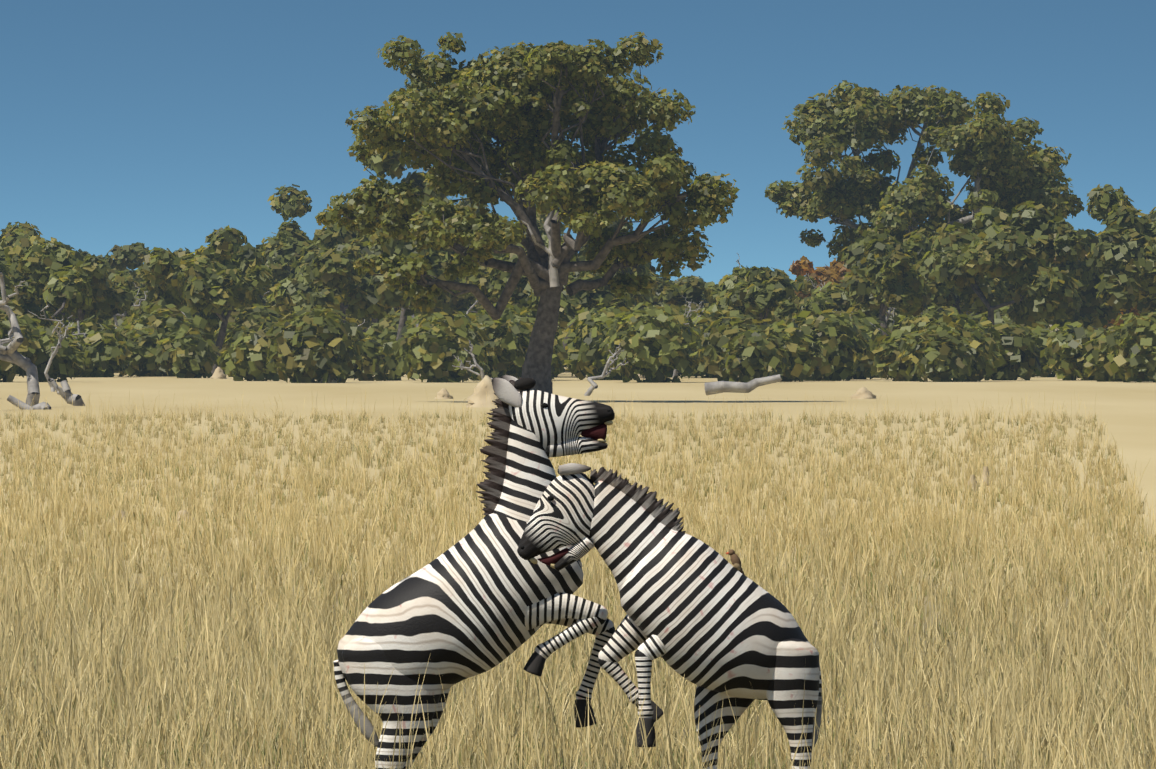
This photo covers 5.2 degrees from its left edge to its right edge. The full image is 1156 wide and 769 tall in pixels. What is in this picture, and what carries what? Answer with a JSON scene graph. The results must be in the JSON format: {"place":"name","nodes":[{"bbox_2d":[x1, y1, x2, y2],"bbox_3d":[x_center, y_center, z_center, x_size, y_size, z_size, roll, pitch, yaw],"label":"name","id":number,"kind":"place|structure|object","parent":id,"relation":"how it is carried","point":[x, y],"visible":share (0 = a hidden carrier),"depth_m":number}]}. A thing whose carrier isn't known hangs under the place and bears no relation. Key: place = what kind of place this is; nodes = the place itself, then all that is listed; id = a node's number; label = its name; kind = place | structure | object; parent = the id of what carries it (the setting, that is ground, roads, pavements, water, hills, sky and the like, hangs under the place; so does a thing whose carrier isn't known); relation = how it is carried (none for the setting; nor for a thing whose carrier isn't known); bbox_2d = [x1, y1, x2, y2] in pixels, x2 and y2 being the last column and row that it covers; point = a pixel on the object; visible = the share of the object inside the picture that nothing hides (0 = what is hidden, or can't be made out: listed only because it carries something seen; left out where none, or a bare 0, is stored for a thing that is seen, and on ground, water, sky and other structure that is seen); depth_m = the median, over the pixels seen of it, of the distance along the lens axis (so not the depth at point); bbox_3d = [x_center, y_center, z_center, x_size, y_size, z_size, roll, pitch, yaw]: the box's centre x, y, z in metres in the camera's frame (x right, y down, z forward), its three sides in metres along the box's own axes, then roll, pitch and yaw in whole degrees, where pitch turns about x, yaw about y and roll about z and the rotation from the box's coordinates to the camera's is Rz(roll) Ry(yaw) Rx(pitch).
{"place":"outdoors","nodes":[
{"label":"outdoors","id":0,"kind":"place"},
{"bbox_2d":[0,325,1155,768],"bbox_3d":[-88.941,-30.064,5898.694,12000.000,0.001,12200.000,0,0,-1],"label":"ground","id":1,"kind":"structure","parent":0,"point":[1124,413],"depth_m":355.09},
{"bbox_2d":[333,375,614,768],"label":"zebra","id":2,"kind":"object","parent":1,"relation":"on","point":[482,596],"visible":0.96,"depth_m":74.50},
{"bbox_2d":[0,253,977,409],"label":"dead branches","id":3,"kind":"object","parent":1,"relation":"on","point":[9,353],"visible":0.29,"depth_m":424.31},
{"bbox_2d":[315,32,739,393],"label":"tree","id":4,"kind":"object","parent":1,"relation":"on","point":[475,94],"depth_m":406.32},
{"bbox_2d":[517,202,559,286],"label":"dead tree","id":5,"kind":"object","parent":4,"relation":"attached to","point":[553,277],"visible":0.56,"depth_m":406.72},
{"bbox_2d":[111,367,990,521],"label":"termite mounds","id":6,"kind":"object","parent":1,"relation":"on","point":[483,388],"visible":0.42,"depth_m":385.59},
{"bbox_2d":[0,142,1155,382],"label":"bushes","id":7,"kind":"object","parent":1,"relation":"on","point":[1066,278],"depth_m":570.03},
{"bbox_2d":[0,388,1155,768],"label":"grass field","id":8,"kind":"structure","parent":1,"relation":"on","point":[104,692],"depth_m":115.40},
{"bbox_2d":[517,463,821,768],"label":"zebra","id":9,"kind":"object","parent":1,"relation":"on","point":[713,625],"visible":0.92,"depth_m":74.04},
{"bbox_2d":[726,549,744,574],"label":"bird","id":10,"kind":"object","parent":9,"relation":"on","point":[735,560],"visible":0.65,"depth_m":74.18},
{"bbox_2d":[0,0,1155,284],"label":"sky","id":11,"kind":"structure","parent":0,"point":[165,124]},
{"bbox_2d":[764,80,1084,323],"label":"tree","id":12,"kind":"object","parent":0,"point":[986,136],"depth_m":605.25}
]}

